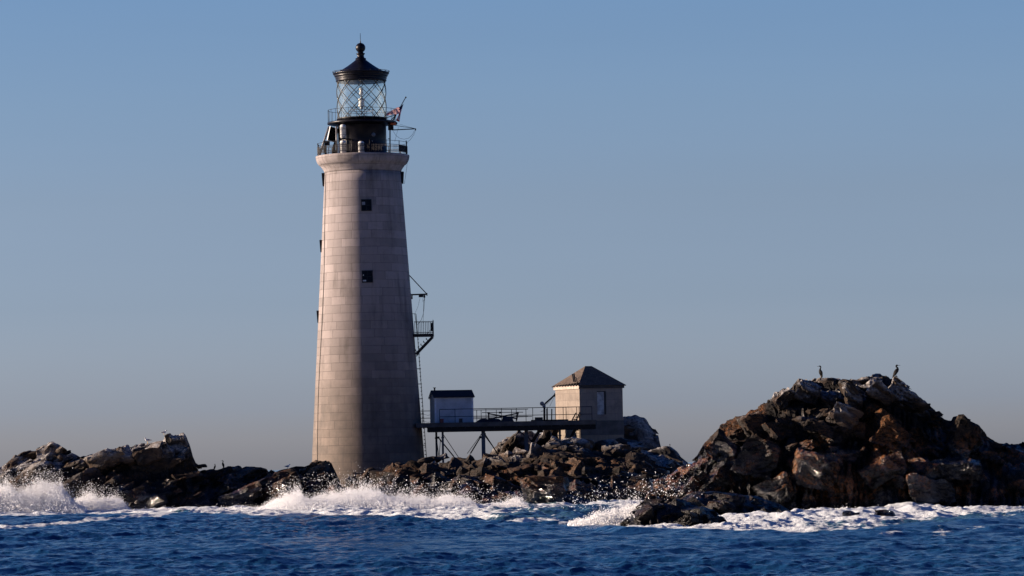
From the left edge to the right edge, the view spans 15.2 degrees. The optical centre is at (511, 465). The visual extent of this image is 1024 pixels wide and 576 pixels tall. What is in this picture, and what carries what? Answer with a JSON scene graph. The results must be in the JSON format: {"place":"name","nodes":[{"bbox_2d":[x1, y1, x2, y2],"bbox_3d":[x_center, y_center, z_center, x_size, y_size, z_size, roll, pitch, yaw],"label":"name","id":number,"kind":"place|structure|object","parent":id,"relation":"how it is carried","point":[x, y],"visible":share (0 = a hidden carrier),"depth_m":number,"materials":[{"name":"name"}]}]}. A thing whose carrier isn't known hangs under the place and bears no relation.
{"place":"outdoors","nodes":[
{"label":"outdoors","id":0,"kind":"place"},
{"bbox_2d":[502,416,513,421],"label":"tarpaulin","id":1,"kind":"object","parent":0,"point":[506,419],"visible":1,"depth_m":298.50,"materials":[{"name":"black fabric"}]},
{"bbox_2d":[0,462,1023,575],"bbox_3d":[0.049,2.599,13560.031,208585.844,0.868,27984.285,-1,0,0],"label":"sea","id":2,"kind":"structure","parent":0,"point":[908,539],"depth_m":131.25,"materials":[{"name":"liquid"}]},
{"bbox_2d":[0,469,85,513],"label":"sea spray","id":3,"kind":"object","parent":2,"relation":"on","point":[51,499],"visible":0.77,"depth_m":261.07,"materials":[{"name":"white liquid"}]},
{"bbox_2d":[2,467,118,499],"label":"sea spray","id":4,"kind":"object","parent":2,"relation":"on","point":[62,479],"visible":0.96,"depth_m":263.94,"materials":[{"name":"white liquid"}]},
{"bbox_2d":[74,487,129,510],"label":"sea spray","id":5,"kind":"object","parent":2,"relation":"on","point":[103,504],"visible":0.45,"depth_m":266.70,"materials":[{"name":"white liquid"}]},
{"bbox_2d":[0,433,341,509],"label":"rock ledge","id":6,"kind":"object","parent":2,"relation":"in","point":[165,472],"visible":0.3,"depth_m":279.10,"materials":[{"name":"brown stone"}]},
{"bbox_2d":[120,502,263,510],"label":"sea spray","id":7,"kind":"object","parent":2,"relation":"on","point":[197,507],"visible":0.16,"depth_m":264.79,"materials":[{"name":"white liquid"}]},
{"bbox_2d":[257,477,403,511],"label":"sea spray","id":8,"kind":"object","parent":2,"relation":"on","point":[295,501],"visible":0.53,"depth_m":243.61,"materials":[{"name":"white liquid"}]},
{"bbox_2d":[266,465,500,500],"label":"sea spray","id":9,"kind":"object","parent":2,"relation":"on","point":[392,486],"visible":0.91,"depth_m":247.72,"materials":[{"name":"white liquid"}]},
{"bbox_2d":[394,485,484,509],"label":"sea spray","id":10,"kind":"object","parent":2,"relation":"on","point":[420,501],"visible":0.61,"depth_m":243.03,"materials":[{"name":"white liquid"}]},
{"bbox_2d":[316,430,674,503],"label":"rock ledge","id":11,"kind":"object","parent":2,"relation":"on","point":[555,468],"visible":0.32,"depth_m":265.62,"materials":[{"name":"brown stone"}]},
{"bbox_2d":[312,35,433,486],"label":"lighthouse","id":12,"kind":"object","parent":11,"relation":"on","point":[367,413],"visible":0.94,"depth_m":297.01,"materials":[{"name":"stone"}]},
{"bbox_2d":[319,126,337,154],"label":"solar panel","id":13,"kind":"object","parent":12,"relation":"on","point":[332,133],"visible":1,"depth_m":299.14,"materials":[{"name":"white paint"}]},
{"bbox_2d":[324,141,335,153],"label":"equipment box","id":14,"kind":"object","parent":12,"relation":"on","point":[328,143],"visible":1,"depth_m":298.61,"materials":[{"name":"metal"}]},
{"bbox_2d":[340,141,345,152],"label":"canister","id":15,"kind":"object","parent":12,"relation":"on","point":[341,148],"visible":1,"depth_m":297.65,"materials":[{"name":"white paint"}]},
{"bbox_2d":[339,124,350,139],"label":"canister","id":16,"kind":"object","parent":12,"relation":"on","point":[343,131],"visible":1,"depth_m":297.75,"materials":[{"name":"white paint"}]},
{"bbox_2d":[358,141,363,151],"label":"canister","id":17,"kind":"object","parent":12,"relation":"on","point":[359,147],"visible":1,"depth_m":297.06,"materials":[{"name":"white paint"}]},
{"bbox_2d":[361,199,371,210],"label":"window","id":18,"kind":"structure","parent":12,"relation":"in","point":[366,204],"depth_m":296.80,"materials":[{"name":"black glass"}]},
{"bbox_2d":[362,270,372,282],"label":"window","id":19,"kind":"structure","parent":12,"relation":"in","point":[367,275],"depth_m":296.52,"materials":[{"name":"black glass"}]},
{"bbox_2d":[387,97,406,121],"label":"flagpole","id":20,"kind":"object","parent":12,"relation":"attached to","point":[398,110],"visible":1,"depth_m":299.57,"materials":[{"name":"fabric"}]},
{"bbox_2d":[388,124,415,151],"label":"signal boom","id":21,"kind":"object","parent":12,"relation":"on","point":[390,127],"visible":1,"depth_m":299.67,"materials":[{"name":"metal"}]},
{"bbox_2d":[416,406,595,462],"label":"pier","id":22,"kind":"structure","parent":11,"relation":"on","point":[538,426],"depth_m":297.84,"materials":[{"name":"black metal"}]},
{"bbox_2d":[428,387,474,422],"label":"shed","id":23,"kind":"structure","parent":22,"relation":"on","point":[460,402],"depth_m":299.07,"materials":[{"name":"white paint"}]},
{"bbox_2d":[476,419,500,421],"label":"tarpaulin","id":24,"kind":"object","parent":22,"relation":"on","point":[487,420],"visible":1,"depth_m":298.96,"materials":[{"name":"fabric"}]},
{"bbox_2d":[473,412,531,419],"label":"trestle","id":25,"kind":"object","parent":22,"relation":"on","point":[488,413],"visible":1,"depth_m":299.05,"materials":[{"name":"metal"}]},
{"bbox_2d":[540,393,554,420],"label":"hand crane","id":26,"kind":"object","parent":22,"relation":"on","point":[542,404],"visible":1,"depth_m":298.05,"materials":[{"name":"metal"}]},
{"bbox_2d":[531,417,567,420],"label":"timber stack","id":27,"kind":"object","parent":22,"relation":"on","point":[538,418],"visible":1,"depth_m":298.15,"materials":[{"name":"wood"}]},
{"bbox_2d":[552,366,625,441],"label":"hut","id":28,"kind":"object","parent":11,"relation":"on","point":[600,392],"visible":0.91,"depth_m":305.75,"materials":[{"name":"white paint"}]},
{"bbox_2d":[597,392,603,414],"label":"door","id":29,"kind":"structure","parent":28,"relation":"in","point":[600,395],"depth_m":305.63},
{"bbox_2d":[623,415,660,448],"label":"rock dome","id":30,"kind":"object","parent":11,"relation":"on","point":[639,429],"visible":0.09,"depth_m":308.43,"materials":[{"name":"grey stone"}]},
{"bbox_2d":[481,493,528,507],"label":"sea spray","id":31,"kind":"object","parent":2,"relation":"on","point":[514,503],"visible":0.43,"depth_m":242.90,"materials":[{"name":"white liquid"}]},
{"bbox_2d":[567,492,640,525],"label":"sea spray","id":32,"kind":"object","parent":2,"relation":"on","point":[612,517],"visible":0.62,"depth_m":164.94,"materials":[{"name":"white liquid"}]},
{"bbox_2d":[546,470,700,507],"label":"sea spray","id":33,"kind":"object","parent":2,"relation":"on","point":[630,490],"visible":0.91,"depth_m":170.01,"materials":[{"name":"white liquid"}]},
{"bbox_2d":[641,446,687,469],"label":"sloping rock","id":34,"kind":"object","parent":2,"relation":"in","point":[667,456],"visible":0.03,"depth_m":290.47,"materials":[{"name":"grey stone"}]},
{"bbox_2d":[620,495,726,526],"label":"black rock","id":35,"kind":"object","parent":2,"relation":"in","point":[652,510],"visible":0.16,"depth_m":163.12,"materials":[{"name":"black stone"}]},
{"bbox_2d":[679,491,790,514],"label":"black rock","id":36,"kind":"object","parent":2,"relation":"in","point":[720,503],"visible":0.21,"depth_m":186.47,"materials":[{"name":"black stone"}]},
{"bbox_2d":[631,373,1023,510],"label":"rock islet","id":37,"kind":"object","parent":2,"relation":"in","point":[877,439],"visible":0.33,"depth_m":208.11,"materials":[{"name":"brown stone"}]},
{"bbox_2d":[819,366,822,377],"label":"cormorant","id":38,"kind":"object","parent":37,"relation":"on","point":[821,373],"visible":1,"depth_m":212.45,"materials":[{"name":"black"}]},
{"bbox_2d":[892,365,898,377],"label":"cormorant","id":39,"kind":"object","parent":37,"relation":"on","point":[896,370],"visible":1,"depth_m":209.94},
{"bbox_2d":[842,510,859,515],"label":"awash rock","id":40,"kind":"object","parent":2,"relation":"in","point":[848,513],"visible":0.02,"depth_m":171.43,"materials":[{"name":"black stone"}]},
{"bbox_2d":[872,509,895,516],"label":"awash rock","id":41,"kind":"object","parent":2,"relation":"in","point":[883,512],"visible":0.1,"depth_m":171.88,"materials":[{"name":"black stone"}]},
{"bbox_2d":[0,0,1023,470],"label":"sky","id":42,"kind":"structure","parent":0,"point":[704,207],"materials":[{"name":"blue"}]}
]}

